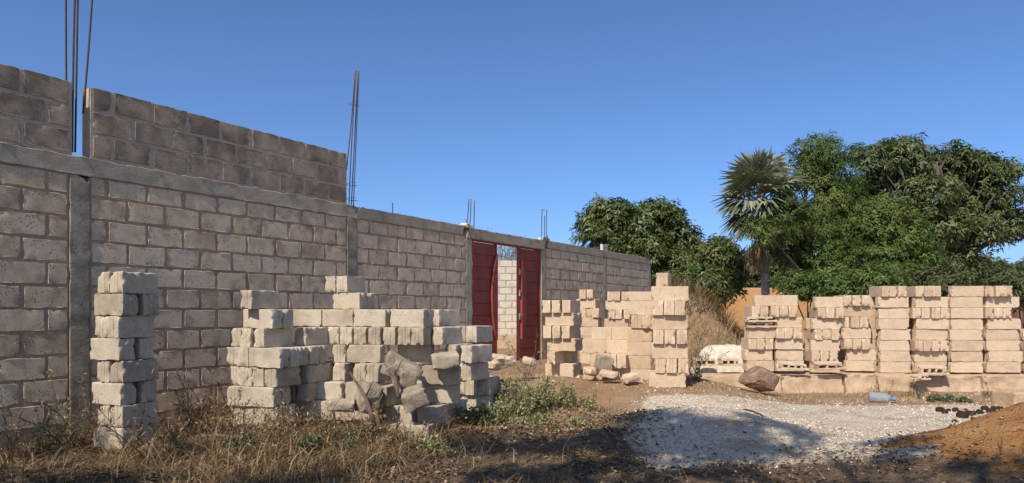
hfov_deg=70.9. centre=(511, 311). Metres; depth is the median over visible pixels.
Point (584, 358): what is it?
concrete block
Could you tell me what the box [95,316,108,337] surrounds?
concrete block
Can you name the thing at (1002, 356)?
concrete block
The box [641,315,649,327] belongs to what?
concrete block
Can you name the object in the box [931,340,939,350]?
concrete block
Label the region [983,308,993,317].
concrete block
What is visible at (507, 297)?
block wall
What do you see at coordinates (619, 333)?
concrete block
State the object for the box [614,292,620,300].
concrete block
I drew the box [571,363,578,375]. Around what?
concrete block
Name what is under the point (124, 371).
concrete block
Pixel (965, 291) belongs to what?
concrete block
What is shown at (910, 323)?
concrete block
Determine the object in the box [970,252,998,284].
shrub
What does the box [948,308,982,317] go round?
concrete block
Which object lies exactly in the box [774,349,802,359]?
concrete block
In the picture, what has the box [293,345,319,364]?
concrete block
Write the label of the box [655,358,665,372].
concrete block
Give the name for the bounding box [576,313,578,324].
concrete block
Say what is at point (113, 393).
concrete block
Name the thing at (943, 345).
concrete block
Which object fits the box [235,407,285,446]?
dry weed
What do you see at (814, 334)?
concrete block
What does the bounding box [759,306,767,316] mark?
concrete block
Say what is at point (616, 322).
concrete block
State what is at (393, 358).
broken block
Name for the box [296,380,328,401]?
concrete block
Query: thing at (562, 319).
concrete block
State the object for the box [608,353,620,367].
concrete block
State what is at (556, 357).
concrete block
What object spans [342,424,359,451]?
weed
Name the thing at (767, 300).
concrete block
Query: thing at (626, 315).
concrete block
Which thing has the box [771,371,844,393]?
concrete slab
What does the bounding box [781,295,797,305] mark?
concrete block
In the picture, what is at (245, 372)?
concrete block
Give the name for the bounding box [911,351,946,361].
concrete block
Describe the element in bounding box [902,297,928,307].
concrete block
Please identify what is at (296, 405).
concrete block
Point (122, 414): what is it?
concrete block
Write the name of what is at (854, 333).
concrete block
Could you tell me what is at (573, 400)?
weed
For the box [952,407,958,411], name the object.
clod
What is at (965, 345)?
concrete block
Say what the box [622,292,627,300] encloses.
concrete block
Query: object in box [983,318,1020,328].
concrete block
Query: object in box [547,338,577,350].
concrete block
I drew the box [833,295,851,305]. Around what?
concrete block
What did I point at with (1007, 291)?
concrete block
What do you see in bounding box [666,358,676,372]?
concrete block
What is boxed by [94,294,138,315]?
concrete block
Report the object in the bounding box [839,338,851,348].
concrete block
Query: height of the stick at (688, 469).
0.024 m
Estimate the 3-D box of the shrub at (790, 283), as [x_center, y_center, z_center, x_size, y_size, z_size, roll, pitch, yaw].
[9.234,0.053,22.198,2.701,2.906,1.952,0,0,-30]
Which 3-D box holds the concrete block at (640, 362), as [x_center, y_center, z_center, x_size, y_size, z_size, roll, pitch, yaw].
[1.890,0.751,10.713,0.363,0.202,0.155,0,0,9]
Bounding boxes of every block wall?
[0,0,650,447]
[497,260,515,348]
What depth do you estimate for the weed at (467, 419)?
7.87 m
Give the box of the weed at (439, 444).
[428,436,461,453]
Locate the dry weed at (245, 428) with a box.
[211,401,307,463]
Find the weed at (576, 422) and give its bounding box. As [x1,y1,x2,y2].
[549,416,597,428]
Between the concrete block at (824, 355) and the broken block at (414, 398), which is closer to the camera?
the broken block at (414, 398)
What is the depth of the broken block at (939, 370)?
11.54 m
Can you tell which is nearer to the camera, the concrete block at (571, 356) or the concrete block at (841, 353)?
the concrete block at (571, 356)
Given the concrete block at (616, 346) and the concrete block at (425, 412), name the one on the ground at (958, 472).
the concrete block at (425, 412)
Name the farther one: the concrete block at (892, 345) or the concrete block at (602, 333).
the concrete block at (892, 345)
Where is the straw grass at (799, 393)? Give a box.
[490,365,1015,413]
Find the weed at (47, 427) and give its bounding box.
[31,398,99,454]
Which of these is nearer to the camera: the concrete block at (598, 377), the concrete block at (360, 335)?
the concrete block at (360, 335)
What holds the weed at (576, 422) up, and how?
on the ground at (958, 472)
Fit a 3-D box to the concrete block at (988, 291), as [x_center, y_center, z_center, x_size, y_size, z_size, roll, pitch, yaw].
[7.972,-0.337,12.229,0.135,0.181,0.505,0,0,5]
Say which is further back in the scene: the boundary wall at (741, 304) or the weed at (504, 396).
the boundary wall at (741, 304)
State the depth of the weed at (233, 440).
6.32 m
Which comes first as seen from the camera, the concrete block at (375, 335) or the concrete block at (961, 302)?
the concrete block at (375, 335)
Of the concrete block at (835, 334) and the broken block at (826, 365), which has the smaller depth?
the broken block at (826, 365)
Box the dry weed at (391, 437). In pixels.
[372,410,432,454]
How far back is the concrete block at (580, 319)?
11.52 m
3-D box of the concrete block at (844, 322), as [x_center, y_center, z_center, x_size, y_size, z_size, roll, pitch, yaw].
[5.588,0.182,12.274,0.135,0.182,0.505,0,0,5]
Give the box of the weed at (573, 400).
[550,387,596,409]
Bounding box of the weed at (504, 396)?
[493,375,536,415]
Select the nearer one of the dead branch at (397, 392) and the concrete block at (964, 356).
the dead branch at (397, 392)
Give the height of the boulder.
0.405 m
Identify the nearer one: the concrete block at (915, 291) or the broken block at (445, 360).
the broken block at (445, 360)
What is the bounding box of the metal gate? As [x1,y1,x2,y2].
[472,239,540,360]
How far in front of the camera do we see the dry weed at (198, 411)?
7.29 m
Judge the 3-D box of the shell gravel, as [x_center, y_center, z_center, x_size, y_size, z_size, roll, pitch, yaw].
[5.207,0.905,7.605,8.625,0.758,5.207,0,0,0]
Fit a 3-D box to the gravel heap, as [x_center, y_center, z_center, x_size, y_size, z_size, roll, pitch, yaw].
[3.730,0.840,12.750,1.072,0.520,0.700,0,0,0]
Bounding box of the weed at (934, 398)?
[916,387,965,402]
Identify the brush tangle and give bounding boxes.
[654,270,743,338]
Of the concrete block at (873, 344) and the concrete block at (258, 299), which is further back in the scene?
the concrete block at (873, 344)
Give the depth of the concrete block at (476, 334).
8.67 m
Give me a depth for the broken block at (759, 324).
11.99 m
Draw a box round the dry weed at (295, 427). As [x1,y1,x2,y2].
[248,389,351,445]
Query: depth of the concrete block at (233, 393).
7.44 m
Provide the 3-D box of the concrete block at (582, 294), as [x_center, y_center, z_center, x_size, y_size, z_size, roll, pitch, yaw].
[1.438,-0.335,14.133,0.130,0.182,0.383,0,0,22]
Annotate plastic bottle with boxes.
[868,392,895,402]
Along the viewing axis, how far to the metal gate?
14.50 m
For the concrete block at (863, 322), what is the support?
on the concrete block
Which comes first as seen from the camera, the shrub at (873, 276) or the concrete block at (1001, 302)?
the concrete block at (1001, 302)
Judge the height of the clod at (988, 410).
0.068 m
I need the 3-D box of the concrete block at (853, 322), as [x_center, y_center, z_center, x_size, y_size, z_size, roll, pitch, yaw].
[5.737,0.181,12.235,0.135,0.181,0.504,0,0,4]
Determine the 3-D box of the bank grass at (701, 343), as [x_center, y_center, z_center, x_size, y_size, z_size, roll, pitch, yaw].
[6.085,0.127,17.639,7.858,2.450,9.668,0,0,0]
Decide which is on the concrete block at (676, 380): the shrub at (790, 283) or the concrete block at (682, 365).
the concrete block at (682, 365)
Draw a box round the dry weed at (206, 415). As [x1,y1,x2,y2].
[171,368,254,433]
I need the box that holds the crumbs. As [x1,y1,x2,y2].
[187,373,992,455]
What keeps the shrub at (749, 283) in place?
on the ground at (958, 472)
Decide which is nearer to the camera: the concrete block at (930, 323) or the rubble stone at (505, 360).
the rubble stone at (505, 360)
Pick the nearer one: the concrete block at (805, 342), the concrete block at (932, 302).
the concrete block at (932, 302)
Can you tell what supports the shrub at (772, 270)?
on the ground at (958, 472)
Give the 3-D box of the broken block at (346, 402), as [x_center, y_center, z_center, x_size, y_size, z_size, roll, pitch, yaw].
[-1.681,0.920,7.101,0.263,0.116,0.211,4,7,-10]
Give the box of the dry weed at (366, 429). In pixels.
[315,403,385,444]
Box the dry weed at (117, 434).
[70,393,168,458]
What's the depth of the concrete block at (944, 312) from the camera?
11.97 m
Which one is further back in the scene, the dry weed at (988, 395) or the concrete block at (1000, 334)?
the concrete block at (1000, 334)
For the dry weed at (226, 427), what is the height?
0.528 m
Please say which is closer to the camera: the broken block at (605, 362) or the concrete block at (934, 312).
the broken block at (605, 362)
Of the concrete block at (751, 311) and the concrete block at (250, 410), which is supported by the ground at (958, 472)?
the concrete block at (250, 410)
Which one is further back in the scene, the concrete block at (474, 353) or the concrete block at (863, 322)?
the concrete block at (863, 322)
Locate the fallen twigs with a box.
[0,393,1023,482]
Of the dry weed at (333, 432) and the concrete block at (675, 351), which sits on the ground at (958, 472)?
the dry weed at (333, 432)
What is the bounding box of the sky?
[0,0,1023,269]
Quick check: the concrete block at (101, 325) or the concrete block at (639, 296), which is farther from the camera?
the concrete block at (639, 296)
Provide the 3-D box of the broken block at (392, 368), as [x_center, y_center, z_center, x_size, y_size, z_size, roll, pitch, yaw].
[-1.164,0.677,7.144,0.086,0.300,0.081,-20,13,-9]
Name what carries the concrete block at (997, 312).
on the concrete block at (998, 323)
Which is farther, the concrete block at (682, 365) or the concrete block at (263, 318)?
the concrete block at (682, 365)
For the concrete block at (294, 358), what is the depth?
7.51 m
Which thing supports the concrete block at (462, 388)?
on the concrete block at (476, 399)
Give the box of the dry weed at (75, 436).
[0,356,153,450]
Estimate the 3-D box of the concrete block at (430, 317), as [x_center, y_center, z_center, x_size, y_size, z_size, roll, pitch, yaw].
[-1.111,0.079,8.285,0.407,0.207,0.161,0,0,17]
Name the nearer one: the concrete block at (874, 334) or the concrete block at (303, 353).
the concrete block at (303, 353)
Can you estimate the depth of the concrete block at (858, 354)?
12.03 m
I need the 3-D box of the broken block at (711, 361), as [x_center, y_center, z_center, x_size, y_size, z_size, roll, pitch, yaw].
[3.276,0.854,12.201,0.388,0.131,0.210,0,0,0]
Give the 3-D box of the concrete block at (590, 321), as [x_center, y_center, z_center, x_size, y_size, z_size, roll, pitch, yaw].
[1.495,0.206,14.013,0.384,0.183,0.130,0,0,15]
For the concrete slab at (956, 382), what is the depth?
11.71 m
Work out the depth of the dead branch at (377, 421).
6.95 m
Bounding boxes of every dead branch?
[370,394,382,433]
[384,360,401,397]
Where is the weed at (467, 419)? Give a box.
[452,400,493,426]
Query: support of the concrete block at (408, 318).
on the concrete block at (421, 336)
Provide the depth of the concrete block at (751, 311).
12.03 m
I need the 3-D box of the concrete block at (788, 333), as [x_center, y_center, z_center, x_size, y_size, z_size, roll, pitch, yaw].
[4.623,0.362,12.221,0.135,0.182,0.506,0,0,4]
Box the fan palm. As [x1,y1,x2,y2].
[710,146,814,294]
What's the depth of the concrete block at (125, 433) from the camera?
6.53 m
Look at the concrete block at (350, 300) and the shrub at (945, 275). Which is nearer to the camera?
the concrete block at (350, 300)
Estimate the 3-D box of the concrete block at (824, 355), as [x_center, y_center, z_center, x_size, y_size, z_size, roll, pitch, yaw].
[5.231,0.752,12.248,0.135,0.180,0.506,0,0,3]
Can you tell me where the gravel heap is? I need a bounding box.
[691,344,745,371]
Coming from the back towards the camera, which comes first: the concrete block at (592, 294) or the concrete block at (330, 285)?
the concrete block at (592, 294)
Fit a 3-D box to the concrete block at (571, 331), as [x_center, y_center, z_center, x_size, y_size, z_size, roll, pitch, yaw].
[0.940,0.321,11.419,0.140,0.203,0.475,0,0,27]
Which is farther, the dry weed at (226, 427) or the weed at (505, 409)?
the weed at (505, 409)
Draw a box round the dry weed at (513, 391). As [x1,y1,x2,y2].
[468,375,530,408]
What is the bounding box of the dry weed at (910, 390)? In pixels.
[896,381,930,396]
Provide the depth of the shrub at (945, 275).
22.78 m
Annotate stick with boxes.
[671,466,706,475]
[745,409,765,416]
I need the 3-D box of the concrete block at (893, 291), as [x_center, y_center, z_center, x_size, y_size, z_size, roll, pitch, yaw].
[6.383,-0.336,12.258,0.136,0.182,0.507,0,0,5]
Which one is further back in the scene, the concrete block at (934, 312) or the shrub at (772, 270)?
the shrub at (772, 270)
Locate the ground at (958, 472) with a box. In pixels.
[0,292,1023,482]
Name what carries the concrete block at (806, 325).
on the concrete block at (826, 334)
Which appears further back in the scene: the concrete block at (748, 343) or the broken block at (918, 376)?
the concrete block at (748, 343)
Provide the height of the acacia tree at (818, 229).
8.140 m
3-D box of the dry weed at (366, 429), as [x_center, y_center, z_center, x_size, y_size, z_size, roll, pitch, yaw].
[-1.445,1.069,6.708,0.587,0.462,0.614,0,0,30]
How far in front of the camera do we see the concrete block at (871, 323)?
12.39 m
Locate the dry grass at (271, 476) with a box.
[0,392,742,482]
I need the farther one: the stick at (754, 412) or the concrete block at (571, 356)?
the concrete block at (571, 356)
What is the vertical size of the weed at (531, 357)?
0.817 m
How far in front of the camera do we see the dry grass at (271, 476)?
5.79 m
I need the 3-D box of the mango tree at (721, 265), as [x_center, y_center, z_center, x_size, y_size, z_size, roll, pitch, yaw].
[7.404,-0.765,28.465,4.299,4.685,2.537,0,0,0]
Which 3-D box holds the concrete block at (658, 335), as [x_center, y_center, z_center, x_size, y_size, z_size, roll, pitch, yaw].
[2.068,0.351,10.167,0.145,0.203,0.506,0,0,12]
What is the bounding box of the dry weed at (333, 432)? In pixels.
[302,403,383,450]
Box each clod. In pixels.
[935,407,944,411]
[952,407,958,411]
[956,410,968,417]
[986,408,994,412]
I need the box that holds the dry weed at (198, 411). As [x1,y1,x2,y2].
[168,379,212,432]
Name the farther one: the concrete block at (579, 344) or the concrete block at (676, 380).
the concrete block at (579, 344)
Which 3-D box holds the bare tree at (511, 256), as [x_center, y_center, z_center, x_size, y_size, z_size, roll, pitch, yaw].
[-0.098,-1.317,32.884,6.764,5.238,6.784,0,0,0]
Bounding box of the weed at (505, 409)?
[490,397,543,425]
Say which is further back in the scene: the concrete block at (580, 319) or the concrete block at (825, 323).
the concrete block at (825, 323)
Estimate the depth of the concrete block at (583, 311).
13.98 m
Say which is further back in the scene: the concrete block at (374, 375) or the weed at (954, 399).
the weed at (954, 399)
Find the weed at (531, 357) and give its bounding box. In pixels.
[503,329,554,381]
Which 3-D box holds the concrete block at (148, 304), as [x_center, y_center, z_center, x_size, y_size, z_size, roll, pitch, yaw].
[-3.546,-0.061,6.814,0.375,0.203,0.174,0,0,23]
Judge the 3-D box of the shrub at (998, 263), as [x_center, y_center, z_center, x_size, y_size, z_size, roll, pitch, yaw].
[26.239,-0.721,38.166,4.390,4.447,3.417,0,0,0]
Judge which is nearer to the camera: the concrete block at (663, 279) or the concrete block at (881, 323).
the concrete block at (663, 279)
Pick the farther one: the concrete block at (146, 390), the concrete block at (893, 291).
the concrete block at (893, 291)
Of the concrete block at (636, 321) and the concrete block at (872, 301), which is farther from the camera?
the concrete block at (872, 301)
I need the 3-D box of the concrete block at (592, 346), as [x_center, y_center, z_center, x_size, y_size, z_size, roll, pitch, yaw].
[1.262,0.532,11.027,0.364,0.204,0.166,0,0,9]
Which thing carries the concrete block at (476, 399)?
on the ground at (958, 472)
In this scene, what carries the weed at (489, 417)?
on the ground at (958, 472)
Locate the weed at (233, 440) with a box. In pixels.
[225,429,252,453]
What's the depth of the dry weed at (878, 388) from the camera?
10.99 m
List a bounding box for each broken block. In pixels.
[327,398,354,412]
[354,381,383,413]
[380,350,422,379]
[386,366,401,389]
[397,368,417,388]
[399,383,429,412]
[431,351,459,369]
[594,354,613,370]
[693,358,717,365]
[717,358,741,365]
[744,317,776,321]
[745,322,776,327]
[778,362,809,370]
[812,361,846,370]
[909,374,930,379]
[914,365,949,375]
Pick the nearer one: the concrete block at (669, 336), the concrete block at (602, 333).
the concrete block at (669, 336)
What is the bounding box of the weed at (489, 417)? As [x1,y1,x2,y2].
[468,401,519,426]
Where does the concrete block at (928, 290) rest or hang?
on the concrete block at (932, 302)
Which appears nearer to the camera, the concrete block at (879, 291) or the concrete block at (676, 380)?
the concrete block at (676, 380)
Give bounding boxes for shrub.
[739,250,760,287]
[749,250,793,287]
[764,267,835,319]
[798,265,867,298]
[842,263,914,294]
[897,256,933,285]
[910,257,983,296]
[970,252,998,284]
[973,256,1023,285]
[984,264,1023,328]
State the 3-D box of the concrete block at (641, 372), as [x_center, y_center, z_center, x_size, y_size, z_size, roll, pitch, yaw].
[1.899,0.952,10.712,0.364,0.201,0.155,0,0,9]
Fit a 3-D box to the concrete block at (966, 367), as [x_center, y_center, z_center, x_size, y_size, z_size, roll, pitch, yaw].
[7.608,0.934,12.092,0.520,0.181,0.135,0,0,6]
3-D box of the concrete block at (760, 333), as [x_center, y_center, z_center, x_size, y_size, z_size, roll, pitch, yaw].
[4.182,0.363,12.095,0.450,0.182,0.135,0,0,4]
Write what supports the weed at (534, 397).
on the ground at (958, 472)
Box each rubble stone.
[488,360,501,369]
[492,353,515,366]
[522,356,536,366]
[584,368,598,376]
[599,369,618,378]
[622,372,639,383]
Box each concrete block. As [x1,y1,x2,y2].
[90,338,134,360]
[92,381,135,405]
[93,426,136,449]
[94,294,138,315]
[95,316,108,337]
[97,360,114,381]
[97,402,136,426]
[98,272,117,293]
[106,316,155,337]
[110,271,158,293]
[110,358,158,382]
[110,401,158,427]
[132,380,156,402]
[133,337,154,358]
[134,294,158,315]
[136,423,157,444]
[227,347,237,365]
[227,385,240,405]
[229,366,246,385]
[231,328,241,346]
[231,406,247,424]
[237,347,259,366]
[239,386,281,406]
[240,290,278,308]
[240,328,256,346]
[240,367,253,385]
[243,309,282,328]
[245,406,285,426]
[249,347,289,368]
[252,367,264,386]
[254,328,292,346]
[265,347,299,366]
[265,366,300,386]
[281,309,292,327]
[281,386,290,404]
[283,403,295,424]
[285,346,308,364]
[289,385,297,400]
[289,401,299,417]
[293,309,322,326]
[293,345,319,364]
[295,327,327,345]
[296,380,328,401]
[299,363,331,382]
[299,399,334,419]
[310,345,327,363]
[316,381,345,399]
[322,309,354,326]
[325,276,336,292]
[325,361,334,379]
[327,327,339,343]
[332,344,358,362]
[333,293,366,308]
[333,362,357,380]
[335,410,368,420]
[336,276,364,292]
[340,327,353,344]
[345,381,384,398]
[347,344,384,362]
[353,309,390,326]
[353,363,373,381]
[354,327,369,344]
[365,363,391,382]
[367,293,374,308]
[368,327,383,344]
[380,384,401,406]
[383,327,397,344]
[386,404,402,423]
[390,309,428,326]
[391,422,435,438]
[398,327,411,344]
[398,344,433,361]
[399,403,431,421]
[411,327,432,344]
[417,403,448,425]
[421,365,460,384]
[422,385,459,403]
[427,310,433,326]
[432,309,459,325]
[432,326,461,344]
[432,398,467,417]
[445,343,472,361]
[455,325,469,341]
[460,344,491,363]
[460,362,489,380]
[460,380,464,394]
[460,395,493,410]
[465,380,478,394]
[466,326,492,342]
[478,375,499,395]
[542,300,551,312]
[543,325,553,337]
[545,313,575,325]
[545,363,575,376]
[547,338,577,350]
[547,351,565,364]
[552,300,561,312]
[552,325,561,337]
[561,325,580,338]
[562,300,579,312]
[565,351,577,362]
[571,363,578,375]
[573,362,580,373]
[576,299,596,307]
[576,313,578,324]
[577,338,580,350]
[579,290,586,298]
[579,313,581,324]
[580,308,586,316]
[580,327,591,335]
[580,354,589,363]
[581,317,598,326]
[581,336,598,339]
[582,339,605,352]
[583,366,605,379]
[586,308,592,316]
[587,289,597,298]
[590,353,610,365]
[592,308,603,316]
[592,327,611,339]
[604,319,628,326]
[605,301,629,309]
[606,340,628,352]
[606,368,627,379]
[607,292,613,300]
[608,310,614,318]
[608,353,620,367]
[612,327,630,339]
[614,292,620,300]
[615,310,621,318]
[617,353,627,367]
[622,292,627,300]
[624,310,630,318]
[628,292,650,300]
[628,328,652,341]
[628,342,652,355]
[628,355,650,368]
[628,369,651,379]
[629,301,652,314]
[631,315,641,327]
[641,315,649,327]
[649,372,685,387]
[650,344,687,358]
[651,286,688,300]
[651,315,687,329]
[653,301,662,314]
[653,329,663,343]
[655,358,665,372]
[656,273,670,285]
[664,301,673,314]
[665,330,674,343]
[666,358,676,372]
[674,301,684,314]
[676,329,686,343]
[677,358,687,372]
[741,338,756,348]
[743,349,772,359]
[744,306,759,316]
[745,360,773,370]
[746,328,774,338]
[752,295,781,305]
[754,338,764,349]
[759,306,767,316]
[761,338,773,349]
[768,306,778,316]
[773,317,801,327]
[773,338,802,348]
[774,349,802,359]
[774,360,803,370]
[775,328,784,338]
[779,306,787,316]
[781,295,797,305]
[784,328,792,338]
[787,306,796,316]
[792,328,801,338]
[802,339,811,349]
[803,318,809,328]
[803,350,819,361]
[803,360,809,370]
[804,329,822,339]
[809,308,825,317]
[809,340,839,350]
[809,362,839,372]
[810,318,840,328]
[813,297,843,307]
[819,351,828,360]
[822,329,830,339]
[826,307,834,317]
[828,351,837,360]
[830,329,839,339]
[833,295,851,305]
[834,308,844,317]
[838,349,844,358]
[839,317,848,327]
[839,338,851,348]
[840,306,871,316]
[840,328,870,338]
[843,360,874,370]
[844,349,875,359]
[848,338,860,349]
[849,317,858,327]
[851,295,860,305]
[858,338,869,349]
[859,317,867,327]
[860,295,869,305]
[868,308,875,317]
[868,318,897,328]
[869,286,889,296]
[869,339,876,349]
[870,297,894,307]
[870,329,877,338]
[874,360,879,370]
[875,297,908,307]
[875,308,909,317]
[875,318,908,328]
[876,340,909,350]
[877,329,910,339]
[877,351,910,361]
[877,362,910,372]
[888,286,896,296]
[896,286,906,296]
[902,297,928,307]
[902,318,935,328]
[906,286,923,296]
[908,308,920,317]
[909,340,922,350]
[911,339,931,350]
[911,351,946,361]
[911,361,946,371]
[912,297,947,307]
[912,329,947,339]
[913,319,948,328]
[920,308,929,317]
[923,286,932,296]
[930,308,939,317]
[931,286,940,296]
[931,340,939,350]
[939,340,948,350]
[940,308,948,317]
[946,329,982,339]
[947,318,982,328]
[947,351,982,361]
[947,361,982,372]
[948,286,983,296]
[948,297,982,307]
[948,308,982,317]
[948,340,982,350]
[970,318,1003,320]
[982,297,1018,307]
[982,329,1018,339]
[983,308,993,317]
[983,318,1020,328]
[983,340,1019,350]
[983,361,1020,372]
[984,286,993,296]
[984,351,1022,361]
[993,286,1003,296]
[993,308,1002,317]
[1002,308,1011,317]
[1003,286,1012,296]
[1018,329,1023,339]
[1019,340,1023,349]
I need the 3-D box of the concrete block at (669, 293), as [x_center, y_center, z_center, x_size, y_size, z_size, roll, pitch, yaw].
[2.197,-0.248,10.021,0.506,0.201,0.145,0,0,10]
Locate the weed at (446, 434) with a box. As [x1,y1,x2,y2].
[384,429,453,452]
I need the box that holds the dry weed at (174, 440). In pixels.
[124,396,211,455]
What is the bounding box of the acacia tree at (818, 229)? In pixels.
[735,129,908,307]
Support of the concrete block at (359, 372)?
on the concrete block at (351, 387)
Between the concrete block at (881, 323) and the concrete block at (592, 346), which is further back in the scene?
the concrete block at (881, 323)
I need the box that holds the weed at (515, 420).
[509,407,554,430]
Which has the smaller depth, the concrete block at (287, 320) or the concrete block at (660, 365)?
the concrete block at (287, 320)
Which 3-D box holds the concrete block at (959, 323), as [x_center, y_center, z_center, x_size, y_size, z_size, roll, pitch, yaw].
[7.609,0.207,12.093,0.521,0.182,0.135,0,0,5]
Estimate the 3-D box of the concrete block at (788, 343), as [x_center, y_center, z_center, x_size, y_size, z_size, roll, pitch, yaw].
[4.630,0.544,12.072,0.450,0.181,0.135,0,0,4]
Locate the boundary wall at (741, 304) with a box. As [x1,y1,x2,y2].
[711,288,1022,338]
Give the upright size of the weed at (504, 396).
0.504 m
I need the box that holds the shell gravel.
[619,385,1022,482]
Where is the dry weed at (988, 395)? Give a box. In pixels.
[981,385,997,397]
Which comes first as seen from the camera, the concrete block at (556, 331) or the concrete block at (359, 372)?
the concrete block at (359, 372)
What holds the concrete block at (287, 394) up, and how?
on the concrete block at (292, 406)
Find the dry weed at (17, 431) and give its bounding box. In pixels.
[0,388,113,457]
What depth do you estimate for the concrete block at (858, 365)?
12.02 m
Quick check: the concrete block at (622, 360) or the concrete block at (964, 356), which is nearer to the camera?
the concrete block at (622, 360)
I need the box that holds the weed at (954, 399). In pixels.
[946,393,973,402]
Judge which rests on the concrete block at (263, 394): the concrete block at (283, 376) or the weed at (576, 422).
the concrete block at (283, 376)
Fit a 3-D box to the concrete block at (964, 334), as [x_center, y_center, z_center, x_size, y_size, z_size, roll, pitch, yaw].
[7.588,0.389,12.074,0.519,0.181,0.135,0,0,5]
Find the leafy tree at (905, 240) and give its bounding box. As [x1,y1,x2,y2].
[812,189,954,280]
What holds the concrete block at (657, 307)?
on the concrete block
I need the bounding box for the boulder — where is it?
[738,366,779,391]
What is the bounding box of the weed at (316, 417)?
[310,414,349,439]
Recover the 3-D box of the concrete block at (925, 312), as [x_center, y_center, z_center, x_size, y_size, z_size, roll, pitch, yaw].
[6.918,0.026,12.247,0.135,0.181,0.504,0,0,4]
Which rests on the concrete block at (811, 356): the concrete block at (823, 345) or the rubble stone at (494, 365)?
the concrete block at (823, 345)
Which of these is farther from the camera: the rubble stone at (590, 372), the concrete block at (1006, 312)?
the concrete block at (1006, 312)
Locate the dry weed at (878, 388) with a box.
[863,380,893,396]
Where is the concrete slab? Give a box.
[992,389,1023,406]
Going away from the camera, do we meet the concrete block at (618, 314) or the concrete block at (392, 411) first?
the concrete block at (392, 411)
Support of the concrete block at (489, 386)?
on the concrete block at (476, 399)
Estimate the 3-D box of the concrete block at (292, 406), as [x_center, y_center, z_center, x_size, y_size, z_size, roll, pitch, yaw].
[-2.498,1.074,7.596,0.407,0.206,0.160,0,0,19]
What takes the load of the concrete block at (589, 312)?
on the concrete block
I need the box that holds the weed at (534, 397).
[498,372,558,415]
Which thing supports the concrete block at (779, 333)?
on the concrete block
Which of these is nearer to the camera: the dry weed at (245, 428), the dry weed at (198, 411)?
the dry weed at (245, 428)
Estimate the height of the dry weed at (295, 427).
0.576 m
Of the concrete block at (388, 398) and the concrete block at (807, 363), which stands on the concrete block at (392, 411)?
the concrete block at (388, 398)
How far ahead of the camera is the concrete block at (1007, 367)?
12.03 m
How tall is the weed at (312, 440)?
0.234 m
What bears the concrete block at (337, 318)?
on the concrete block at (333, 334)
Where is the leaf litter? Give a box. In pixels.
[0,404,1023,482]
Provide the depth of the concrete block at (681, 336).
9.87 m
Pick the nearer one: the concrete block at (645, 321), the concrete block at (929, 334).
the concrete block at (645, 321)
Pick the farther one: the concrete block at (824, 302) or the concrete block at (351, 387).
the concrete block at (824, 302)
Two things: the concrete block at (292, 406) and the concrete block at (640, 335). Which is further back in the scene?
the concrete block at (640, 335)
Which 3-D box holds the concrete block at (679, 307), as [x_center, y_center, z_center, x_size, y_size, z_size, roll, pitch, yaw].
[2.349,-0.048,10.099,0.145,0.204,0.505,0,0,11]
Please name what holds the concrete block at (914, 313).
on the concrete block at (910, 323)
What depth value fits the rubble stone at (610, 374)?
10.14 m
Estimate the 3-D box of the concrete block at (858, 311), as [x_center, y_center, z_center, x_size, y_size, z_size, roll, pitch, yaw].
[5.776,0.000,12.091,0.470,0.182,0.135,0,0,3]
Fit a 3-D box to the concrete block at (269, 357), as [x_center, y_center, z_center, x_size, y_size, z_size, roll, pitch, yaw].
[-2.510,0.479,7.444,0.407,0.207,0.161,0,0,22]
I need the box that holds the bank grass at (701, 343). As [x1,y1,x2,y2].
[629,266,774,370]
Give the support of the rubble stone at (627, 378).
on the ground at (958, 472)
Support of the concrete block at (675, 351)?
on the concrete block at (682, 365)
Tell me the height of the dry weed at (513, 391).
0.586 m
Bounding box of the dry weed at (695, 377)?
[688,339,731,380]
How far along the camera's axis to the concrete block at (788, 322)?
12.01 m
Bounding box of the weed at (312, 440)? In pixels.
[296,433,326,455]
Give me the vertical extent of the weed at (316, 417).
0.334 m
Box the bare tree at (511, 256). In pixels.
[487,227,528,260]
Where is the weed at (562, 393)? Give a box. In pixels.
[514,377,576,409]
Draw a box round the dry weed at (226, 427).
[187,393,266,445]
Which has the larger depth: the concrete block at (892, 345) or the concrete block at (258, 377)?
the concrete block at (892, 345)
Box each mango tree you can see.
[569,192,711,285]
[651,233,750,308]
[838,130,1023,284]
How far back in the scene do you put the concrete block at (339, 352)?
8.11 m
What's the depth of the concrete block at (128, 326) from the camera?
6.58 m
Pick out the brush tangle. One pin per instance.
(692, 289)
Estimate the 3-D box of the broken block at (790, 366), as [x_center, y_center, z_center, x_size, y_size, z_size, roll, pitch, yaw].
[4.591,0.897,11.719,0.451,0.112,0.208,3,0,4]
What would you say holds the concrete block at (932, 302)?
on the concrete block at (934, 312)

